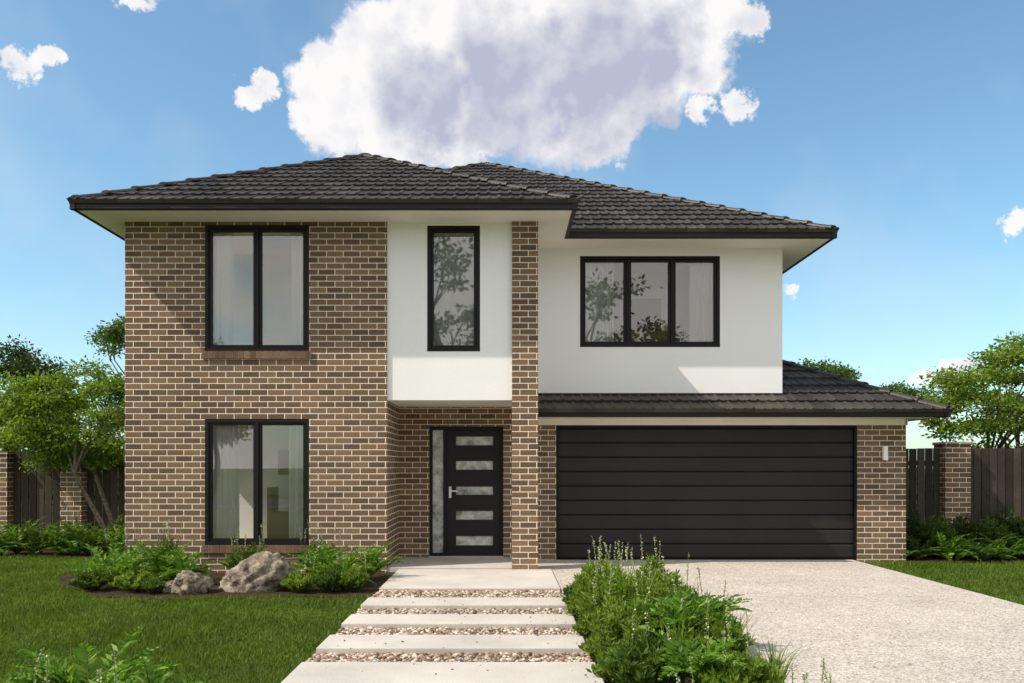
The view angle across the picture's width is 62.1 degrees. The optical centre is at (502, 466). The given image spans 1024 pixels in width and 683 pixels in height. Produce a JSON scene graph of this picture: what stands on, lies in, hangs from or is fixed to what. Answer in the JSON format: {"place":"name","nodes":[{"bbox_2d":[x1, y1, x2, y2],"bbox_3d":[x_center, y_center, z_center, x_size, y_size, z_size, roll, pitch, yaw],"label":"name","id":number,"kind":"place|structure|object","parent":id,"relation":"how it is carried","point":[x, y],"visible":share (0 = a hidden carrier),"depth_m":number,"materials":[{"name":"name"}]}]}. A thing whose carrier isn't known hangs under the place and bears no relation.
{"place":"outdoors","nodes":[
{"label":"outdoors","id":0,"kind":"place"},
{"bbox_2d":[0,451,13,550],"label":"brick fence pier","id":1,"kind":"structure","parent":0,"point":[7,486],"depth_m":15.21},
{"bbox_2d":[0,553,371,682],"bbox_3d":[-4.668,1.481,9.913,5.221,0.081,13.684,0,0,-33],"label":"lawn grass","id":2,"kind":"structure","parent":0,"point":[192,615],"depth_m":8.02,"materials":[{"name":"plant"}]},
{"bbox_2d":[0,551,108,556],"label":"garden bed","id":3,"kind":"object","parent":2,"relation":"on","point":[64,553],"visible":0.33,"depth_m":14.77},
{"bbox_2d":[0,516,57,553],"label":"fern","id":4,"kind":"object","parent":3,"relation":"on","point":[20,538],"visible":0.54,"depth_m":14.54,"materials":[{"name":"green plant"}]},
{"bbox_2d":[0,514,72,554],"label":"fern","id":5,"kind":"object","parent":3,"relation":"on","point":[39,538],"visible":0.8,"depth_m":14.32,"materials":[{"name":"green plant"}]},
{"bbox_2d":[0,354,124,547],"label":"garden tree","id":6,"kind":"object","parent":3,"relation":"on","point":[32,418],"visible":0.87,"depth_m":14.30,"materials":[{"name":"green plant"}]},
{"bbox_2d":[32,517,103,554],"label":"fern","id":7,"kind":"object","parent":3,"relation":"on","point":[70,543],"visible":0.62,"depth_m":14.32,"materials":[{"name":"green plant"}]},
{"bbox_2d":[50,511,113,557],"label":"fern","id":8,"kind":"object","parent":3,"relation":"on","point":[87,536],"visible":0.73,"depth_m":14.25,"materials":[{"name":"green plant"}]},
{"bbox_2d":[96,526,124,548],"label":"fern","id":9,"kind":"object","parent":3,"relation":"on","point":[118,535],"visible":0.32,"depth_m":14.16,"materials":[{"name":"green plant"}]},
{"bbox_2d":[2,624,196,682],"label":"fern","id":10,"kind":"object","parent":2,"relation":"on","point":[59,676],"visible":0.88,"depth_m":4.96,"materials":[{"name":"green plant"}]},
{"bbox_2d":[92,655,203,682],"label":"fern","id":11,"kind":"object","parent":2,"relation":"on","point":[160,677],"visible":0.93,"depth_m":4.94,"materials":[{"name":"green plant"}]},
{"bbox_2d":[58,568,394,598],"bbox_3d":[-3.797,1.503,11.134,4.605,0.001,2.932,0,0,0],"label":"garden bed","id":12,"kind":"object","parent":2,"relation":"on","point":[378,579],"visible":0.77,"depth_m":10.18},
{"bbox_2d":[67,566,114,590],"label":"shrub","id":13,"kind":"object","parent":12,"relation":"on","point":[89,580],"visible":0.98,"depth_m":10.25,"materials":[{"name":"green plant"}]},
{"bbox_2d":[63,538,157,585],"bbox_3d":[-4.887,1.190,10.643,1.115,0.614,1.162,0,0,0],"label":"fern","id":14,"kind":"object","parent":12,"relation":"on","point":[111,568],"visible":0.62,"depth_m":10.66,"materials":[{"name":"green plant"}]},
{"bbox_2d":[108,568,158,591],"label":"shrub","id":15,"kind":"object","parent":12,"relation":"on","point":[129,580],"visible":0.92,"depth_m":10.16,"materials":[{"name":"green plant"}]},
{"bbox_2d":[139,578,166,592],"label":"shrub","id":16,"kind":"object","parent":12,"relation":"on","point":[153,585],"visible":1,"depth_m":10.05,"materials":[{"name":"green plant"}]},
{"bbox_2d":[135,519,188,566],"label":"shrub","id":17,"kind":"object","parent":12,"relation":"on","point":[166,545],"visible":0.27,"depth_m":11.58,"materials":[{"name":"green plant"}]},
{"bbox_2d":[124,536,210,581],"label":"fern","id":18,"kind":"object","parent":12,"relation":"on","point":[163,563],"visible":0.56,"depth_m":10.94,"materials":[{"name":"green plant"}]},
{"bbox_2d":[155,544,216,579],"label":"fern","id":19,"kind":"object","parent":12,"relation":"on","point":[169,574],"visible":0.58,"depth_m":10.76,"materials":[{"name":"green plant"}]},
{"bbox_2d":[170,570,213,594],"bbox_3d":[-3.725,1.435,10.166,0.487,0.386,0.414,12,-5,-22],"label":"boulder","id":20,"kind":"object","parent":12,"relation":"on","point":[187,582],"visible":0.84,"depth_m":10.01,"materials":[{"name":"stone"}]},
{"bbox_2d":[226,523,267,565],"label":"shrub","id":21,"kind":"object","parent":12,"relation":"on","point":[249,551],"visible":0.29,"depth_m":11.45,"materials":[{"name":"green plant"}]},
{"bbox_2d":[218,550,295,592],"bbox_3d":[-3.016,1.385,10.384,0.949,0.604,0.514,-26,8,-5],"label":"boulder","id":22,"kind":"object","parent":12,"relation":"on","point":[264,571],"visible":0.83,"depth_m":10.20,"materials":[{"name":"stone"}]},
{"bbox_2d":[279,555,316,591],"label":"shrub","id":23,"kind":"object","parent":12,"relation":"on","point":[297,582],"visible":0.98,"depth_m":10.13,"materials":[{"name":"green plant"}]},
{"bbox_2d":[281,537,355,574],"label":"fern","id":24,"kind":"object","parent":12,"relation":"on","point":[323,554],"visible":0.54,"depth_m":11.14,"materials":[{"name":"green plant"}]},
{"bbox_2d":[308,551,343,591],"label":"shrub","id":25,"kind":"object","parent":12,"relation":"on","point":[330,577],"visible":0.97,"depth_m":10.14,"materials":[{"name":"green plant"}]},
{"bbox_2d":[296,545,378,583],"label":"fern","id":26,"kind":"object","parent":12,"relation":"on","point":[351,561],"visible":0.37,"depth_m":10.67,"materials":[{"name":"green plant"}]},
{"bbox_2d":[338,546,369,591],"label":"shrub","id":27,"kind":"object","parent":12,"relation":"on","point":[354,580],"visible":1,"depth_m":10.17,"materials":[{"name":"green plant"}]},
{"bbox_2d":[349,539,408,577],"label":"shrub","id":28,"kind":"object","parent":12,"relation":"on","point":[373,561],"visible":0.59,"depth_m":11.21,"materials":[{"name":"green plant"}]},
{"bbox_2d":[281,557,603,682],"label":"stepping stone path","id":29,"kind":"structure","parent":0,"point":[442,574],"depth_m":7.24,"materials":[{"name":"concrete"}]},
{"bbox_2d":[52,470,841,559],"bbox_3d":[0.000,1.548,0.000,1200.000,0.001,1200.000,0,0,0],"label":"ground","id":30,"kind":"structure","parent":0,"point":[597,559],"depth_m":14.22,"materials":[{"name":"green plant"}]},
{"bbox_2d":[14,452,62,550],"bbox_3d":[-8.395,0.621,15.468,0.930,1.803,0.165,0,0,0],"label":"paling fence","id":31,"kind":"object","parent":30,"relation":"on","point":[34,497],"visible":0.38,"depth_m":15.39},
{"bbox_2d":[0,333,85,428],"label":"background tree","id":32,"kind":"object","parent":30,"relation":"on","point":[25,363],"visible":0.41,"depth_m":20.55,"materials":[{"name":"green plant"}]},
{"bbox_2d":[0,413,124,471],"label":"background tree","id":33,"kind":"object","parent":30,"relation":"on","point":[82,424],"visible":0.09,"depth_m":19.98,"materials":[{"name":"green plant"}]},
{"bbox_2d":[60,464,86,536],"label":"brick fence pier","id":34,"kind":"structure","parent":30,"relation":"on","point":[72,499],"depth_m":15.20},
{"bbox_2d":[72,313,124,429],"bbox_3d":[-9.731,-1.272,21.988,2.491,5.620,2.262,0,0,-45],"label":"background tree","id":35,"kind":"object","parent":30,"relation":"on","point":[114,336],"visible":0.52,"depth_m":21.61,"materials":[{"name":"green plant"}]},
{"bbox_2d":[87,459,124,550],"bbox_3d":[-6.475,0.620,15.468,2.110,1.806,0.164,0,0,0],"label":"paling fence","id":36,"kind":"object","parent":30,"relation":"on","point":[114,485],"visible":0.06,"depth_m":15.39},
{"bbox_2d":[125,221,905,571],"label":"brick walls","id":37,"kind":"structure","parent":30,"relation":"on","point":[367,463],"depth_m":12.14,"materials":[{"name":"brick"}]},
{"bbox_2d":[213,233,233,344],"bbox_3d":[-4.080,-2.482,12.300,0.360,2.010,0.049,0,0,0],"label":"curtain","id":38,"kind":"object","parent":37,"relation":"attached to","point":[223,288],"visible":0.75,"depth_m":12.30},
{"bbox_2d":[213,425,238,537],"bbox_3d":[-4.040,0.238,12.301,0.440,2.230,0.048,0,0,0],"label":"curtain","id":39,"kind":"object","parent":37,"relation":"hanging from","point":[225,481],"visible":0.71,"depth_m":12.30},
{"bbox_2d":[202,545,309,552],"bbox_3d":[-3.515,1.173,12.148,1.542,0.110,0.085,0,0,0],"label":"window sill","id":40,"kind":"structure","parent":37,"relation":"attached to","point":[216,548],"depth_m":12.11,"materials":[{"name":"brick"}]},
{"bbox_2d":[202,351,310,358],"bbox_3d":[-3.515,-1.597,12.148,1.542,0.110,0.085,0,0,0],"label":"window sill","id":41,"kind":"structure","parent":37,"relation":"attached to","point":[228,354],"depth_m":12.11,"materials":[{"name":"brick"}]},
{"bbox_2d":[205,225,308,350],"bbox_3d":[-3.514,-2.557,12.187,1.486,1.800,0.107,0,0,0],"label":"frame","id":42,"kind":"object","parent":37,"relation":"attached to","point":[257,231],"visible":0.99,"depth_m":12.16,"materials":[{"name":"metal"}]},
{"bbox_2d":[205,419,308,544],"bbox_3d":[-3.514,0.213,12.187,1.486,1.800,0.107,0,0,0],"label":"frame","id":43,"kind":"object","parent":37,"relation":"attached to","point":[257,424],"visible":0.93,"depth_m":12.16,"materials":[{"name":"metal"}]},
{"bbox_2d":[289,425,302,537],"bbox_3d":[-2.925,0.238,12.300,0.350,2.230,0.049,0,0,0],"label":"curtain","id":44,"kind":"object","parent":37,"relation":"hanging from","point":[295,475],"visible":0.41,"depth_m":12.30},
{"bbox_2d":[291,233,302,344],"bbox_3d":[-2.905,-2.482,12.300,0.310,2.010,0.049,0,0,0],"label":"curtain","id":45,"kind":"object","parent":37,"relation":"hanging from","point":[296,288],"visible":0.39,"depth_m":12.30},
{"bbox_2d":[80,211,828,271],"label":"eave soffit","id":46,"kind":"structure","parent":37,"relation":"on","point":[552,227],"depth_m":12.12,"materials":[{"name":"beige paint"}]},
{"bbox_2d":[69,201,837,274],"bbox_3d":[-0.390,-3.551,17.648,10.970,0.115,12.285,0,0,0],"label":"gutter","id":47,"kind":"object","parent":46,"relation":"on","point":[77,207],"visible":0.68,"depth_m":11.52,"materials":[{"name":"metal"}]},
{"bbox_3d":[-0.390,-5.050,17.670,10.880,2.916,12.240,0,0,0],"label":"roof underlay","id":48,"kind":"object","parent":47,"relation":"on","visible":0},
{"bbox_2d":[66,156,839,231],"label":"roof tiles","id":49,"kind":"object","parent":48,"relation":"on","point":[375,179],"visible":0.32,"depth_m":12.94,"materials":[{"name":"tile"}]},
{"bbox_2d":[71,153,836,227],"bbox_3d":[-0.390,-5.105,17.670,11.066,2.959,12.426,0,0,0],"label":"ridge capping","id":50,"kind":"object","parent":48,"relation":"attached to","point":[446,170],"visible":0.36,"depth_m":13.60,"materials":[{"name":"grey tile"}]},
{"bbox_2d":[234,255,689,537],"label":"interior walls","id":51,"kind":"structure","parent":37,"relation":"attached to","point":[649,282],"depth_m":14.00,"materials":[{"name":"paint"}]},
{"bbox_2d":[278,450,288,473],"bbox_3d":[-3.560,-0.077,13.984,0.280,0.400,0.028,0,0,0],"label":"picture frame","id":52,"kind":"object","parent":51,"relation":"attached to","point":[283,461],"visible":0.64,"depth_m":13.97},
{"bbox_2d":[429,426,502,555],"bbox_3d":[-0.585,0.388,13.602,1.180,2.070,0.135,0,0,0],"label":"front door","id":53,"kind":"structure","parent":37,"relation":"in","point":[474,515],"depth_m":13.57,"materials":[{"name":"black metal"}]},
{"bbox_2d":[433,430,442,552],"bbox_3d":[-1.040,0.391,13.620,0.170,1.965,0.001,0,0,0],"label":"sidelight glass","id":54,"kind":"object","parent":53,"relation":"attached to","point":[437,491],"visible":1,"depth_m":13.62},
{"bbox_2d":[447,430,499,554],"bbox_3d":[-0.472,0.413,13.617,0.849,2.000,0.045,0,0,0],"label":"door leaf","id":55,"kind":"object","parent":37,"relation":"attached to","point":[470,478],"visible":1,"depth_m":13.60,"materials":[{"name":"wood"}]},
{"bbox_2d":[455,436,493,545],"bbox_3d":[-0.455,0.383,13.591,0.620,1.768,0.007,0,0,0],"label":"glazing bead","id":56,"kind":"object","parent":55,"relation":"attached to","point":[474,486],"visible":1,"depth_m":13.59,"materials":[{"name":"grey metal"}]},
{"bbox_2d":[387,223,781,400],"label":"white rendered walls","id":57,"kind":"structure","parent":37,"relation":"on","point":[745,356],"depth_m":13.60,"materials":[{"name":"paint"}]},
{"bbox_2d":[390,401,511,406],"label":"porch ceiling","id":58,"kind":"structure","parent":57,"relation":"attached to","point":[452,404],"depth_m":12.81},
{"bbox_2d":[427,226,479,350],"bbox_3d":[-0.708,-2.557,12.216,0.757,1.800,0.107,0,0,0],"label":"frame","id":59,"kind":"object","parent":57,"relation":"attached to","point":[431,231],"visible":1,"depth_m":12.18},
{"bbox_2d":[434,231,476,347],"bbox_3d":[-0.705,-2.457,12.340,0.870,2.060,0.024,0,0,0],"label":"narrow blind","id":60,"kind":"object","parent":57,"relation":"attached to","point":[453,288],"visible":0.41,"depth_m":12.34,"materials":[{"name":"fabric"}]},
{"bbox_2d":[585,263,613,341],"bbox_3d":[1.500,-2.577,13.760,0.600,1.700,0.049,0,0,0],"label":"bedroom curtain","id":61,"kind":"object","parent":57,"relation":"hanging from","point":[599,302],"visible":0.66,"depth_m":13.76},
{"bbox_2d":[580,256,719,346],"bbox_3d":[2.352,-2.648,13.646,2.240,1.456,0.107,0,0,0],"label":"frame","id":62,"kind":"object","parent":57,"relation":"on","point":[627,261],"visible":1,"depth_m":13.62,"materials":[{"name":"metal"}]},
{"bbox_2d":[538,393,782,394],"bbox_3d":[2.487,-1.129,13.593,3.975,0.105,0.010,0,0,0],"label":"wall flashing","id":63,"kind":"object","parent":57,"relation":"attached to","point":[660,393],"depth_m":13.59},
{"bbox_2d":[690,263,712,341],"bbox_3d":[3.270,-2.577,13.760,0.500,1.700,0.050,0,0,0],"label":"bedroom curtain","id":64,"kind":"object","parent":57,"relation":"hanging from","point":[701,302],"visible":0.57,"depth_m":13.76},
{"bbox_2d":[556,425,856,558],"bbox_3d":[3.244,0.404,13.627,4.797,2.138,0.145,0,0,0],"label":"door jamb","id":65,"kind":"object","parent":37,"relation":"attached to","point":[854,471],"depth_m":13.57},
{"bbox_2d":[558,429,852,557],"bbox_3d":[3.245,0.422,13.618,4.710,2.072,0.030,0,0,0],"label":"garage door","id":66,"kind":"structure","parent":65,"relation":"attached to","point":[715,514],"depth_m":13.60,"materials":[{"name":"grey metal"}]},
{"bbox_2d":[558,428,851,543],"bbox_3d":[3.245,0.418,13.646,4.714,2.090,0.019,0,0,0],"label":"door backing","id":67,"kind":"object","parent":66,"relation":"attached to","point":[704,471],"depth_m":13.64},
{"bbox_2d":[538,418,907,424],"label":"garage head trim","id":68,"kind":"structure","parent":37,"relation":"attached to","point":[722,421],"depth_m":13.52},
{"bbox_2d":[538,362,954,411],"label":"garage roof tiles","id":69,"kind":"object","parent":37,"relation":"attached to","point":[805,390],"visible":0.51,"depth_m":13.33,"materials":[{"name":"tile"}]},
{"bbox_2d":[538,417,935,420],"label":"garage soffit","id":70,"kind":"structure","parent":69,"relation":"attached to","point":[913,418],"depth_m":13.34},
{"bbox_2d":[538,412,949,420],"bbox_3d":[3.690,-0.828,16.530,6.380,0.115,6.940,0,0,0],"label":"garage gutter","id":71,"kind":"object","parent":69,"relation":"attached to","point":[747,414],"visible":0.5,"depth_m":13.08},
{"bbox_2d":[782,360,950,408],"bbox_3d":[5.660,-1.502,16.545,2.565,1.233,7.095,0,0,0],"label":"garage ridge capping","id":72,"kind":"object","parent":69,"relation":"on","point":[861,383],"visible":0.41,"depth_m":13.88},
{"bbox_2d":[796,356,861,379],"bbox_3d":[10.285,-1.026,27.063,2.313,5.112,2.484,0,0,-26],"label":"background tree","id":73,"kind":"object","parent":30,"relation":"on","point":[844,371],"visible":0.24,"depth_m":26.40,"materials":[{"name":"green plant"}]},
{"bbox_2d":[879,379,934,401],"bbox_3d":[12.623,-0.654,26.914,1.801,4.372,1.739,0,0,-23],"label":"background tree","id":74,"kind":"object","parent":30,"relation":"on","point":[896,387],"visible":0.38,"depth_m":26.58,"materials":[{"name":"green plant"}]},
{"bbox_2d":[906,448,939,550],"bbox_3d":[7.055,0.596,15.018,1.230,1.854,0.165,0,0,0],"label":"paling fence","id":75,"kind":"object","parent":30,"relation":"on","point":[923,481],"visible":0.27,"depth_m":14.94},
{"bbox_2d":[916,331,1023,447],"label":"garden tree","id":76,"kind":"object","parent":30,"relation":"on","point":[959,393],"visible":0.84,"depth_m":16.39,"materials":[{"name":"green plant"}]},
{"bbox_2d":[971,448,1023,551],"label":"paling fence","id":77,"kind":"object","parent":30,"relation":"on","point":[997,478],"visible":0.53,"depth_m":14.94,"materials":[{"name":"wood"}]},
{"bbox_2d":[267,331,684,537],"bbox_3d":[-0.331,-0.452,14.140,6.948,3.750,0.482,0,0,-8],"label":"interior furniture","id":78,"kind":"object","parent":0,"point":[277,524],"visible":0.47,"depth_m":13.59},
{"bbox_2d":[0,0,1023,450],"label":"sky","id":79,"kind":"structure","parent":0,"point":[897,126],"materials":[{"name":"blue"}]},
{"bbox_2d":[631,299,660,330],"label":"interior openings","id":80,"kind":"object","parent":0,"point":[645,314],"visible":0.21,"depth_m":14.77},
{"bbox_2d":[572,609,747,682],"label":"garden bed","id":81,"kind":"object","parent":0,"point":[687,679],"depth_m":6.06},
{"bbox_2d":[578,632,606,658],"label":"shrub","id":82,"kind":"object","parent":81,"relation":"on","point":[587,645],"visible":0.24,"depth_m":6.45,"materials":[{"name":"green plant"}]},
{"bbox_2d":[572,537,628,588],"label":"flowering shrub","id":83,"kind":"object","parent":81,"relation":"on","point":[587,564],"visible":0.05,"depth_m":8.61,"materials":[{"name":"green plant"}]},
{"bbox_2d":[569,536,633,619],"bbox_3d":[0.896,1.073,7.770,0.562,0.846,0.597,0,0,-29],"label":"flowering shrub","id":84,"kind":"object","parent":81,"relation":"on","point":[584,586],"visible":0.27,"depth_m":7.73,"materials":[{"name":"green plant"}]},
{"bbox_2d":[586,647,619,682],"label":"shrub","id":85,"kind":"object","parent":81,"relation":"on","point":[599,670],"visible":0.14,"depth_m":5.84,"materials":[{"name":"green plant"}]},
{"bbox_2d":[576,542,650,630],"bbox_3d":[0.895,1.057,6.891,0.610,0.877,0.597,0,0,0],"label":"flowering shrub","id":86,"kind":"object","parent":81,"relation":"on","point":[603,595],"visible":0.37,"depth_m":6.84,"materials":[{"name":"green plant"}]},
{"bbox_2d":[587,564,668,653],"bbox_3d":[0.924,1.099,6.179,0.597,0.793,0.585,0,0,44],"label":"flowering shrub","id":87,"kind":"object","parent":81,"relation":"on","point":[617,629],"visible":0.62,"depth_m":6.12,"materials":[{"name":"green plant"}]},
{"bbox_2d":[600,609,685,682],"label":"flowering shrub","id":88,"kind":"object","parent":81,"relation":"on","point":[623,665],"visible":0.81,"depth_m":5.36,"materials":[{"name":"green plant"}]},
{"bbox_2d":[618,534,682,596],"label":"flowering shrub","id":89,"kind":"object","parent":81,"relation":"on","point":[653,567],"visible":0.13,"depth_m":8.23,"materials":[{"name":"green plant"}]},
{"bbox_2d":[632,541,696,613],"bbox_3d":[1.373,1.076,7.345,0.682,0.840,0.694,0,0,0],"label":"flowering shrub","id":90,"kind":"object","parent":81,"relation":"on","point":[666,579],"visible":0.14,"depth_m":7.28,"materials":[{"name":"green plant"}]},
{"bbox_2d":[627,590,741,638],"bbox_3d":[1.277,1.060,6.120,0.848,0.378,0.732,0,0,0],"label":"fern","id":91,"kind":"object","parent":81,"relation":"on","point":[675,604],"visible":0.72,"depth_m":6.06,"materials":[{"name":"green plant"}]},
{"bbox_2d":[638,628,751,682],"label":"fern","id":92,"kind":"object","parent":81,"relation":"on","point":[712,655],"visible":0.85,"depth_m":5.27,"materials":[{"name":"green plant"}]},
{"bbox_2d":[664,567,732,638],"bbox_3d":[1.462,1.129,6.608,0.607,0.734,0.629,0,0,0],"label":"flowering shrub","id":93,"kind":"object","parent":81,"relation":"on","point":[694,596],"visible":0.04,"depth_m":6.59,"materials":[{"name":"green plant"}]},
{"bbox_2d":[656,587,751,625],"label":"fern","id":94,"kind":"object","parent":81,"relation":"on","point":[732,608],"visible":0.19,"depth_m":6.83,"materials":[{"name":"green plant"}]},
{"bbox_2d":[658,592,758,680],"bbox_3d":[1.426,1.155,5.896,0.654,0.683,0.640,0,0,33],"label":"flowering shrub","id":95,"kind":"object","parent":81,"relation":"on","point":[716,627],"visible":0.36,"depth_m":5.83,"materials":[{"name":"green plant"}]},
{"bbox_2d":[692,610,788,682],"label":"flowering shrub","id":96,"kind":"object","parent":81,"relation":"on","point":[760,672],"visible":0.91,"depth_m":5.13,"materials":[{"name":"green plant"}]},
{"bbox_2d":[746,634,806,682],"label":"ornamental grass","id":97,"kind":"object","parent":81,"relation":"on","point":[777,662],"depth_m":5.52,"materials":[{"name":"green plant"}]},
{"bbox_2d":[559,558,852,558],"bbox_3d":[3.245,1.465,13.615,4.710,0.012,0.030,0,0,0],"label":"door seal","id":98,"kind":"object","parent":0,"point":[714,558],"depth_m":13.60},
{"bbox_2d":[538,560,1023,682],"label":"driveway","id":99,"kind":"structure","parent":0,"point":[852,621],"depth_m":8.21,"materials":[{"name":"concrete"}]},
{"bbox_2d":[842,559,1023,604],"bbox_3d":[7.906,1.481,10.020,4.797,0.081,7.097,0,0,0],"label":"lawn grass","id":100,"kind":"structure","parent":0,"point":[971,570],"depth_m":11.86,"materials":[{"name":"plant"}]},
{"bbox_2d":[906,554,1023,562],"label":"garden bed","id":101,"kind":"object","parent":100,"relation":"on","point":[927,558],"visible":0.33,"depth_m":13.81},
{"bbox_2d":[906,508,929,556],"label":"shrub","id":102,"kind":"object","parent":101,"relation":"on","point":[912,530],"visible":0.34,"depth_m":14.16,"materials":[{"name":"green plant"}]},
{"bbox_2d":[899,530,950,558],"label":"fern","id":103,"kind":"object","parent":101,"relation":"on","point":[919,551],"visible":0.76,"depth_m":13.73,"materials":[{"name":"green plant"}]},
{"bbox_2d":[915,514,963,557],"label":"shrub","id":104,"kind":"object","parent":101,"relation":"on","point":[934,528],"visible":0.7,"depth_m":13.96,"materials":[{"name":"green plant"}]},
{"bbox_2d":[908,532,984,562],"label":"fern","id":105,"kind":"object","parent":101,"relation":"on","point":[955,550],"visible":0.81,"depth_m":13.68,"materials":[{"name":"green plant"}]},
{"bbox_2d":[948,514,983,556],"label":"shrub","id":106,"kind":"object","parent":101,"relation":"on","point":[965,529],"visible":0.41,"depth_m":14.00,"materials":[{"name":"green plant"}]},
{"bbox_2d":[943,533,1023,560],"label":"fern","id":107,"kind":"object","parent":101,"relation":"on","point":[988,551],"visible":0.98,"depth_m":13.44,"materials":[{"name":"green plant"}]},
{"bbox_2d":[974,516,1016,557],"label":"shrub","id":108,"kind":"object","parent":101,"relation":"on","point":[993,532],"visible":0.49,"depth_m":13.89,"materials":[{"name":"green plant"}]},
{"bbox_2d":[969,531,1023,560],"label":"fern","id":109,"kind":"object","parent":101,"relation":"on","point":[1013,548],"visible":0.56,"depth_m":13.67,"materials":[{"name":"green plant"}]},
{"bbox_2d":[984,509,1023,553],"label":"shrub","id":110,"kind":"object","parent":101,"relation":"on","point":[1013,524],"visible":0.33,"depth_m":14.27,"materials":[{"name":"green plant"}]},
{"bbox_2d":[932,442,972,527],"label":"brick fence pier","id":111,"kind":"structure","parent":0,"point":[955,479],"depth_m":14.75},
{"label":"gravel base","id":112,"kind":"object","parent":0,"visible":0},
{"bbox_2d":[305,589,595,681],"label":"gravel","id":113,"kind":"structure","parent":112,"relation":"on","point":[454,657],"depth_m":7.62,"materials":[{"name":"gravel"}]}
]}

